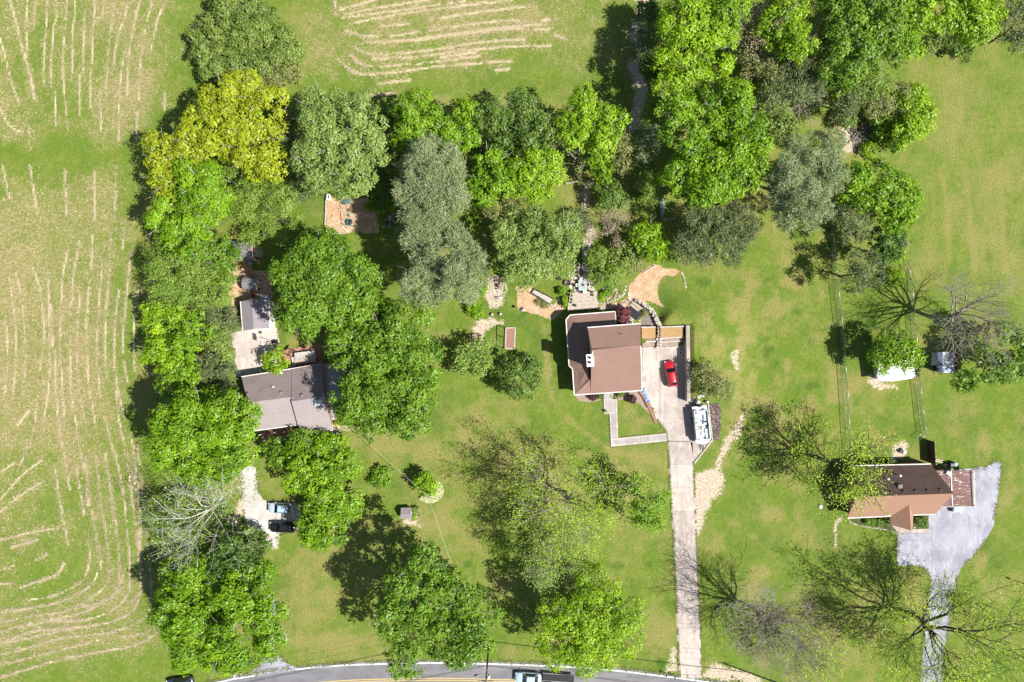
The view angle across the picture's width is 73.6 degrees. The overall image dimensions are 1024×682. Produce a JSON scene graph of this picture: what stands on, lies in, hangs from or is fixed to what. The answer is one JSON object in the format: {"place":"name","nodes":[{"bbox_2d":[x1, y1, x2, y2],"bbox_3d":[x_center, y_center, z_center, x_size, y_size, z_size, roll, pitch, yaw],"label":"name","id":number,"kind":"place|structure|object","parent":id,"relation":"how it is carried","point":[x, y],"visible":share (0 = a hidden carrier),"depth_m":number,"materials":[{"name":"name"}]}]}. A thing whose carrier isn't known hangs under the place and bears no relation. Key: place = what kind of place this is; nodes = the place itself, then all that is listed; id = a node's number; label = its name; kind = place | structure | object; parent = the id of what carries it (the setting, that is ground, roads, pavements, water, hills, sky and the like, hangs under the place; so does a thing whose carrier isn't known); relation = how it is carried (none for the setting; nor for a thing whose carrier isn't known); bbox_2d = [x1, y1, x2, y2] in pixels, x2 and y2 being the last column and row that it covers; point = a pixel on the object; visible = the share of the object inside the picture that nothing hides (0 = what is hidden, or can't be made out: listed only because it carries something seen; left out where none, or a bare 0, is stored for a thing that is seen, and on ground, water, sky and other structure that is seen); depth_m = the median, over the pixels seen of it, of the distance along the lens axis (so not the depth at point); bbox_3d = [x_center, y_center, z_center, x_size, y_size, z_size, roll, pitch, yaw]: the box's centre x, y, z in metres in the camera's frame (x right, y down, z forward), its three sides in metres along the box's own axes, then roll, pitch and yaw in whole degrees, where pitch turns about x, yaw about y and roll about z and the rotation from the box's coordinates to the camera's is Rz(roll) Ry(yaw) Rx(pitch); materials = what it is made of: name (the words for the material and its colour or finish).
{"place":"outdoors","nodes":[
{"label":"outdoors","id":0,"kind":"place"},
{"bbox_2d":[240,299,274,331],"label":"garage","id":1,"kind":"structure","parent":0,"point":[256,314],"depth_m":115.92,"materials":[{"name":"white paint"}]},
{"bbox_2d":[213,660,721,681],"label":"road","id":2,"kind":"structure","parent":0,"point":[354,673],"depth_m":118.97,"materials":[{"name":"grey asphalt"}]},
{"bbox_2d":[0,0,1023,681],"bbox_3d":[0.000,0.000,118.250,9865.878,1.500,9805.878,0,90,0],"label":"ground","id":3,"kind":"structure","parent":0,"point":[764,324],"depth_m":119.00,"materials":[{"name":"green plant"}]},
{"bbox_2d":[137,332,188,389],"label":"broadleaf tree","id":4,"kind":"object","parent":3,"relation":"on","point":[164,356],"visible":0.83,"depth_m":111.46,"materials":[{"name":"green plant"}]},
{"bbox_2d":[138,293,190,336],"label":"broadleaf tree","id":5,"kind":"object","parent":3,"relation":"on","point":[155,312],"visible":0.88,"depth_m":111.36,"materials":[{"name":"green plant"}]},
{"bbox_2d":[138,127,196,202],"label":"yellow oak","id":6,"kind":"object","parent":3,"relation":"on","point":[161,167],"visible":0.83,"depth_m":108.59,"materials":[{"name":"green plant"}]},
{"bbox_2d":[139,491,215,563],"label":"broadleaf tree","id":7,"kind":"object","parent":3,"relation":"on","point":[153,525],"visible":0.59,"depth_m":114.55,"materials":[{"name":"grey plant"}]},
{"bbox_2d":[152,352,203,401],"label":"broadleaf tree","id":8,"kind":"object","parent":3,"relation":"on","point":[184,375],"visible":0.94,"depth_m":110.92,"materials":[{"name":"green plant"}]},
{"bbox_2d":[141,192,219,263],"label":"broadleaf tree","id":9,"kind":"object","parent":3,"relation":"on","point":[177,226],"visible":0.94,"depth_m":107.67,"materials":[{"name":"green plant"}]},
{"bbox_2d":[140,239,238,310],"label":"feathery tree","id":10,"kind":"object","parent":3,"relation":"on","point":[196,272],"visible":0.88,"depth_m":109.84,"materials":[{"name":"green plant"}]},
{"bbox_2d":[164,306,218,360],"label":"broadleaf tree","id":11,"kind":"object","parent":3,"relation":"on","point":[179,338],"visible":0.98,"depth_m":111.00,"materials":[{"name":"green plant"}]},
{"bbox_2d":[127,449,267,581],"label":"bare tree","id":12,"kind":"object","parent":3,"relation":"on","point":[172,533],"visible":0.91,"depth_m":107.44,"materials":[{"name":"white plant"}]},
{"bbox_2d":[165,484,234,551],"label":"broadleaf tree","id":13,"kind":"object","parent":3,"relation":"on","point":[221,531],"visible":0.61,"depth_m":114.01,"materials":[{"name":"grey plant"}]},
{"bbox_2d":[140,384,263,489],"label":"oak tree","id":14,"kind":"object","parent":3,"relation":"on","point":[222,443],"visible":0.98,"depth_m":105.90,"materials":[{"name":"green plant"}]},
{"bbox_2d":[170,155,236,226],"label":"broadleaf tree","id":15,"kind":"object","parent":3,"relation":"on","point":[210,192],"visible":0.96,"depth_m":107.43,"materials":[{"name":"green plant"}]},
{"bbox_2d":[185,9,239,64],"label":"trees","id":16,"kind":"object","parent":3,"relation":"on","point":[199,46],"visible":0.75,"depth_m":115.21,"materials":[{"name":"green plant"}]},
{"bbox_2d":[187,353,240,397],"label":"cedar hedge tree","id":17,"kind":"object","parent":3,"relation":"on","point":[219,377],"visible":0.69,"depth_m":113.17,"materials":[{"name":"green plant"}]},
{"bbox_2d":[145,548,289,679],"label":"oak tree","id":18,"kind":"object","parent":3,"relation":"on","point":[217,643],"visible":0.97,"depth_m":107.05,"materials":[{"name":"green plant"}]},
{"bbox_2d":[199,318,235,372],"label":"cedar hedge tree","id":19,"kind":"object","parent":3,"relation":"on","point":[217,343],"visible":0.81,"depth_m":113.74,"materials":[{"name":"green plant"}]},
{"bbox_2d":[195,232,242,295],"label":"broadleaf tree","id":20,"kind":"object","parent":3,"relation":"on","point":[224,244],"visible":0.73,"depth_m":112.32,"materials":[{"name":"green plant"}]},
{"bbox_2d":[193,36,256,98],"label":"vine mound","id":21,"kind":"object","parent":3,"relation":"on","point":[208,71],"visible":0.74,"depth_m":115.34,"materials":[{"name":"green plant"}]},
{"bbox_2d":[170,97,290,184],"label":"yellow oak","id":22,"kind":"object","parent":3,"relation":"on","point":[233,146],"visible":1,"depth_m":107.04,"materials":[{"name":"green plant"}]},
{"bbox_2d":[203,530,267,592],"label":"broadleaf tree","id":23,"kind":"object","parent":3,"relation":"on","point":[219,554],"visible":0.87,"depth_m":108.54,"materials":[{"name":"green plant"}]},
{"bbox_2d":[194,67,291,141],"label":"yellow oak","id":24,"kind":"object","parent":3,"relation":"on","point":[248,103],"visible":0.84,"depth_m":107.86,"materials":[{"name":"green plant"}]},
{"bbox_2d":[207,0,278,54],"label":"vine mound","id":25,"kind":"object","parent":3,"relation":"on","point":[241,11],"visible":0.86,"depth_m":114.37,"materials":[{"name":"green plant"}]},
{"bbox_2d":[231,328,279,376],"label":"yard drive","id":26,"kind":"structure","parent":3,"relation":"on","point":[250,348],"depth_m":118.95,"materials":[{"name":"concrete"}]},
{"bbox_2d":[215,161,308,247],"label":"feathery tree","id":27,"kind":"object","parent":3,"relation":"on","point":[243,187],"visible":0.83,"depth_m":112.11,"materials":[{"name":"green plant"}]},
{"bbox_2d":[240,466,301,547],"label":"gravel drive","id":28,"kind":"structure","parent":3,"relation":"on","point":[258,514],"depth_m":118.97,"materials":[{"name":"grey gravel"}]},
{"bbox_2d":[244,0,309,76],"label":"vine mound","id":29,"kind":"object","parent":3,"relation":"on","point":[289,52],"visible":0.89,"depth_m":114.89,"materials":[{"name":"green plant"}]},
{"bbox_2d":[260,426,315,473],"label":"broadleaf tree","id":30,"kind":"object","parent":3,"relation":"on","point":[277,443],"visible":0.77,"depth_m":114.14,"materials":[{"name":"green plant"}]},
{"bbox_2d":[241,362,352,440],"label":"grey roofed house","id":31,"kind":"structure","parent":3,"relation":"on","point":[297,397],"depth_m":115.31,"materials":[{"name":"brick"}]},
{"bbox_2d":[0,0,615,680],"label":"straw","id":32,"kind":"object","parent":3,"relation":"on","point":[382,84],"visible":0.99,"depth_m":118.91,"materials":[{"name":"beige plant"}]},
{"bbox_2d":[280,429,364,555],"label":"maple tree","id":33,"kind":"object","parent":3,"relation":"on","point":[324,487],"visible":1,"depth_m":112.59,"materials":[{"name":"green plant"}]},
{"bbox_2d":[267,223,385,340],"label":"oak tree","id":34,"kind":"object","parent":3,"relation":"on","point":[338,281],"visible":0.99,"depth_m":104.81,"materials":[{"name":"green plant"}]},
{"bbox_2d":[288,77,390,202],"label":"cottonwood tree","id":35,"kind":"object","parent":3,"relation":"on","point":[340,153],"visible":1,"depth_m":105.23,"materials":[{"name":"green plant"}]},
{"bbox_2d":[325,357,442,447],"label":"oak tree","id":36,"kind":"object","parent":3,"relation":"on","point":[364,403],"visible":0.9,"depth_m":105.98,"materials":[{"name":"green plant"}]},
{"bbox_2d":[366,105,401,209],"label":"understory tree","id":37,"kind":"object","parent":3,"relation":"on","point":[383,175],"visible":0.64,"depth_m":115.06,"materials":[{"name":"green plant"}]},
{"bbox_2d":[322,288,447,386],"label":"oak tree","id":38,"kind":"object","parent":3,"relation":"on","point":[404,340],"visible":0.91,"depth_m":105.99,"materials":[{"name":"green plant"}]},
{"bbox_2d":[367,538,444,681],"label":"maple tree","id":39,"kind":"object","parent":3,"relation":"on","point":[413,618],"visible":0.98,"depth_m":105.04,"materials":[{"name":"green plant"}]},
{"bbox_2d":[387,87,463,155],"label":"broadleaf tree","id":40,"kind":"object","parent":3,"relation":"on","point":[406,124],"visible":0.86,"depth_m":108.83,"materials":[{"name":"green plant"}]},
{"bbox_2d":[394,190,467,250],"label":"pine tree","id":41,"kind":"object","parent":3,"relation":"on","point":[412,219],"visible":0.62,"depth_m":105.25,"materials":[{"name":"green plant"}]},
{"bbox_2d":[390,129,473,231],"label":"pine tree","id":42,"kind":"object","parent":3,"relation":"on","point":[418,179],"visible":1,"depth_m":104.33,"materials":[{"name":"green plant"}]},
{"bbox_2d":[397,221,490,310],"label":"pine tree","id":43,"kind":"object","parent":3,"relation":"on","point":[463,265],"visible":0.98,"depth_m":103.87,"materials":[{"name":"green plant"}]},
{"bbox_2d":[422,560,507,673],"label":"maple tree","id":44,"kind":"object","parent":3,"relation":"on","point":[455,650],"visible":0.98,"depth_m":105.00,"materials":[{"name":"green plant"}]},
{"bbox_2d":[447,95,483,154],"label":"broadleaf tree","id":45,"kind":"object","parent":3,"relation":"on","point":[466,122],"visible":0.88,"depth_m":110.88,"materials":[{"name":"green plant"}]},
{"bbox_2d":[450,334,498,381],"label":"tree","id":46,"kind":"object","parent":3,"relation":"on","point":[482,361],"visible":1,"depth_m":114.08,"materials":[{"name":"green plant"}]},
{"bbox_2d":[466,141,517,209],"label":"broadleaf tree","id":47,"kind":"object","parent":3,"relation":"on","point":[490,180],"visible":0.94,"depth_m":109.75,"materials":[{"name":"green plant"}]},
{"bbox_2d":[472,94,516,160],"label":"broadleaf tree","id":48,"kind":"object","parent":3,"relation":"on","point":[495,107],"visible":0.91,"depth_m":110.10,"materials":[{"name":"green plant"}]},
{"bbox_2d":[494,352,544,401],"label":"round tree","id":49,"kind":"object","parent":3,"relation":"on","point":[527,369],"visible":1,"depth_m":113.86,"materials":[{"name":"green plant"}]},
{"bbox_2d":[499,84,557,157],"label":"broadleaf tree","id":50,"kind":"object","parent":3,"relation":"on","point":[521,125],"visible":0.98,"depth_m":109.60,"materials":[{"name":"green plant"}]},
{"bbox_2d":[505,136,567,205],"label":"broadleaf tree","id":51,"kind":"object","parent":3,"relation":"on","point":[528,175],"visible":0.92,"depth_m":109.83,"materials":[{"name":"green plant"}]},
{"bbox_2d":[488,202,586,295],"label":"feathery tree","id":52,"kind":"object","parent":3,"relation":"on","point":[548,246],"visible":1,"depth_m":111.40,"materials":[{"name":"green plant"}]},
{"bbox_2d":[513,511,593,595],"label":"budding tree","id":53,"kind":"object","parent":3,"relation":"on","point":[551,578],"visible":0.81,"depth_m":109.31,"materials":[{"name":"green plant"}]},
{"bbox_2d":[501,443,652,582],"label":"budding tree","id":54,"kind":"object","parent":3,"relation":"on","point":[569,501],"visible":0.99,"depth_m":107.69,"materials":[{"name":"green plant"}]},
{"bbox_2d":[553,80,604,153],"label":"broadleaf tree","id":55,"kind":"object","parent":3,"relation":"on","point":[577,122],"visible":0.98,"depth_m":107.66,"materials":[{"name":"green plant"}]},
{"bbox_2d":[526,560,650,681],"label":"elm tree","id":56,"kind":"object","parent":3,"relation":"on","point":[583,638],"visible":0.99,"depth_m":107.64,"materials":[{"name":"green plant"}]},
{"bbox_2d":[582,244,624,289],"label":"feathery tree","id":57,"kind":"object","parent":3,"relation":"on","point":[610,273],"visible":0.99,"depth_m":115.09,"materials":[{"name":"green plant"}]},
{"bbox_2d":[566,311,642,394],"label":"brick roofed house","id":58,"kind":"structure","parent":3,"relation":"on","point":[604,352],"depth_m":114.31,"materials":[{"name":"beige"}]},
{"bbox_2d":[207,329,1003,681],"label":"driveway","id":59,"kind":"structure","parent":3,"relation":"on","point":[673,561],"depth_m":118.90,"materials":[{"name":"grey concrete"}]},
{"bbox_2d":[585,99,632,165],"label":"broadleaf tree","id":60,"kind":"object","parent":3,"relation":"on","point":[597,136],"visible":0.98,"depth_m":108.09,"materials":[{"name":"green plant"}]},
{"bbox_2d":[589,175,629,211],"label":"understory tree","id":61,"kind":"object","parent":3,"relation":"on","point":[614,196],"visible":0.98,"depth_m":114.79,"materials":[{"name":"green plant"}]},
{"bbox_2d":[605,230,643,276],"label":"feathery tree","id":62,"kind":"object","parent":3,"relation":"on","point":[628,259],"visible":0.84,"depth_m":115.03,"materials":[{"name":"green plant"}]},
{"bbox_2d":[604,399,666,446],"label":"front walk","id":63,"kind":"structure","parent":3,"relation":"on","point":[610,406],"depth_m":118.82,"materials":[{"name":"concrete"}]},
{"bbox_2d":[625,10,658,61],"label":"cedar tree","id":64,"kind":"object","parent":3,"relation":"on","point":[642,38],"visible":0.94,"depth_m":113.95,"materials":[{"name":"green plant"}]},
{"bbox_2d":[619,471,674,537],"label":"tree","id":65,"kind":"object","parent":3,"relation":"on","point":[648,517],"visible":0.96,"depth_m":111.23,"materials":[{"name":"green plant"}]},
{"bbox_2d":[627,215,671,266],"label":"broadleaf tree","id":66,"kind":"object","parent":3,"relation":"on","point":[653,246],"visible":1,"depth_m":112.85,"materials":[{"name":"green plant"}]},
{"bbox_2d":[641,326,685,348],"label":"terrace wall","id":67,"kind":"structure","parent":3,"relation":"on","point":[668,333],"depth_m":118.15,"materials":[{"name":"beige stone"}]},
{"bbox_2d":[642,345,710,461],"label":"parking court","id":68,"kind":"object","parent":3,"relation":"on","point":[672,410],"visible":0.82,"depth_m":118.95,"materials":[{"name":"concrete"}]},
{"bbox_2d":[646,0,741,104],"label":"tree","id":69,"kind":"object","parent":3,"relation":"on","point":[692,38],"visible":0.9,"depth_m":107.62,"materials":[{"name":"green plant"}]},
{"bbox_2d":[687,360,737,402],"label":"tree","id":70,"kind":"object","parent":3,"relation":"on","point":[721,385],"visible":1,"depth_m":114.44,"materials":[{"name":"green plant"}]},
{"bbox_2d":[653,135,774,210],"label":"tree","id":71,"kind":"object","parent":3,"relation":"on","point":[730,176],"visible":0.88,"depth_m":105.63,"materials":[{"name":"green plant"}]},
{"bbox_2d":[653,76,776,165],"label":"tree","id":72,"kind":"object","parent":3,"relation":"on","point":[686,110],"visible":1,"depth_m":103.99,"materials":[{"name":"green plant"}]},
{"bbox_2d":[670,201,764,268],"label":"cedar tree","id":73,"kind":"object","parent":3,"relation":"on","point":[720,224],"visible":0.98,"depth_m":110.17,"materials":[{"name":"green plant"}]},
{"bbox_2d":[702,0,755,36],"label":"tree","id":74,"kind":"object","parent":3,"relation":"on","point":[723,8],"visible":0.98,"depth_m":107.15,"materials":[{"name":"green plant"}]},
{"bbox_2d":[731,35,798,82],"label":"tree","id":75,"kind":"object","parent":3,"relation":"on","point":[771,66],"visible":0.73,"depth_m":111.27,"materials":[{"name":"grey plant"}]},
{"bbox_2d":[714,569,836,681],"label":"bare tree","id":76,"kind":"object","parent":3,"relation":"on","point":[765,618],"visible":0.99,"depth_m":109.17,"materials":[{"name":"grey plant"}]},
{"bbox_2d":[750,84,803,148],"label":"tree","id":77,"kind":"object","parent":3,"relation":"on","point":[781,118],"visible":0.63,"depth_m":111.96,"materials":[{"name":"green plant"}]},
{"bbox_2d":[749,0,823,66],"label":"tree","id":78,"kind":"object","parent":3,"relation":"on","point":[796,29],"visible":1,"depth_m":107.30,"materials":[{"name":"green plant"}]},
{"bbox_2d":[756,56,827,116],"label":"cedar tree","id":79,"kind":"object","parent":3,"relation":"on","point":[804,76],"visible":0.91,"depth_m":110.45,"materials":[{"name":"green plant"}]},
{"bbox_2d":[765,126,852,234],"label":"pine tree","id":80,"kind":"object","parent":3,"relation":"on","point":[820,181],"visible":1,"depth_m":105.88,"materials":[{"name":"green plant"}]},
{"bbox_2d":[775,621,854,681],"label":"bare tree","id":81,"kind":"object","parent":3,"relation":"on","point":[822,659],"visible":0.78,"depth_m":111.47,"materials":[{"name":"grey plant"}]},
{"bbox_2d":[781,412,905,524],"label":"leafy tree","id":82,"kind":"object","parent":3,"relation":"on","point":[847,494],"visible":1,"depth_m":109.64,"materials":[{"name":"green plant"}]},
{"bbox_2d":[827,199,876,246],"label":"cedar tree","id":83,"kind":"object","parent":3,"relation":"on","point":[846,222],"visible":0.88,"depth_m":110.42,"materials":[{"name":"green plant"}]},
{"bbox_2d":[839,244,891,295],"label":"cedar tree","id":84,"kind":"object","parent":3,"relation":"on","point":[857,270],"visible":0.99,"depth_m":111.34,"materials":[{"name":"green plant"}]},
{"bbox_2d":[812,0,919,84],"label":"tree","id":85,"kind":"object","parent":3,"relation":"on","point":[863,36],"visible":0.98,"depth_m":106.17,"materials":[{"name":"green plant"}]},
{"bbox_2d":[846,60,898,106],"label":"island tree","id":86,"kind":"object","parent":3,"relation":"on","point":[876,74],"visible":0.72,"depth_m":112.55,"materials":[{"name":"green plant"}]},
{"bbox_2d":[833,154,926,238],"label":"oak tree","id":87,"kind":"object","parent":3,"relation":"on","point":[881,191],"visible":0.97,"depth_m":108.39,"materials":[{"name":"green plant"}]},
{"bbox_2d":[860,74,912,120],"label":"island tree","id":88,"kind":"object","parent":3,"relation":"on","point":[879,104],"visible":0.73,"depth_m":114.14,"materials":[{"name":"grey plant"}]},
{"bbox_2d":[864,223,911,268],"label":"broadleaf tree","id":89,"kind":"object","parent":3,"relation":"on","point":[887,252],"visible":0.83,"depth_m":111.69,"materials":[{"name":"green plant"}]},
{"bbox_2d":[868,105,914,153],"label":"island tree","id":90,"kind":"object","parent":3,"relation":"on","point":[883,136],"visible":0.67,"depth_m":115.97,"materials":[{"name":"green plant"}]},
{"bbox_2d":[865,327,927,375],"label":"locust tree","id":91,"kind":"object","parent":3,"relation":"on","point":[894,355],"visible":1,"depth_m":112.55,"materials":[{"name":"green plant"}]},
{"bbox_2d":[847,462,953,529],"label":"brown roofed house","id":92,"kind":"structure","parent":3,"relation":"on","point":[924,489],"depth_m":115.07,"materials":[{"name":"brick"}]},
{"bbox_2d":[880,0,937,60],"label":"tree","id":93,"kind":"object","parent":3,"relation":"on","point":[922,9],"visible":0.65,"depth_m":107.80,"materials":[{"name":"green plant"}]},
{"bbox_2d":[887,81,939,150],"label":"island tree","id":94,"kind":"object","parent":3,"relation":"on","point":[914,118],"visible":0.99,"depth_m":113.65,"materials":[{"name":"green plant"}]},
{"bbox_2d":[866,565,1023,681],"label":"budding tree","id":95,"kind":"object","parent":3,"relation":"on","point":[925,626],"visible":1,"depth_m":107.71,"materials":[{"name":"green plant"}]},
{"bbox_2d":[897,461,1001,681],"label":"asphalt drive","id":96,"kind":"structure","parent":3,"relation":"on","point":[951,541],"depth_m":118.97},
{"bbox_2d":[936,470,975,506],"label":"deck","id":97,"kind":"structure","parent":96,"relation":"on","point":[958,483],"depth_m":116.45,"materials":[{"name":"metal"}]},
{"bbox_2d":[921,0,1009,49],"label":"tree","id":98,"kind":"object","parent":3,"relation":"on","point":[965,24],"visible":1,"depth_m":107.61,"materials":[{"name":"green plant"}]},
{"bbox_2d":[916,260,1023,379],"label":"bare tree","id":99,"kind":"object","parent":3,"relation":"on","point":[956,313],"visible":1,"depth_m":108.29,"materials":[{"name":"grey plant"}]},
{"bbox_2d":[949,319,1023,393],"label":"broadleaf tree","id":100,"kind":"object","parent":3,"relation":"on","point":[973,384],"visible":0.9,"depth_m":111.58,"materials":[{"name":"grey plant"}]},
{"bbox_2d":[988,0,1023,58],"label":"cedar tree","id":101,"kind":"object","parent":3,"relation":"on","point":[1015,36],"visible":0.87,"depth_m":111.54,"materials":[{"name":"green plant"}]},
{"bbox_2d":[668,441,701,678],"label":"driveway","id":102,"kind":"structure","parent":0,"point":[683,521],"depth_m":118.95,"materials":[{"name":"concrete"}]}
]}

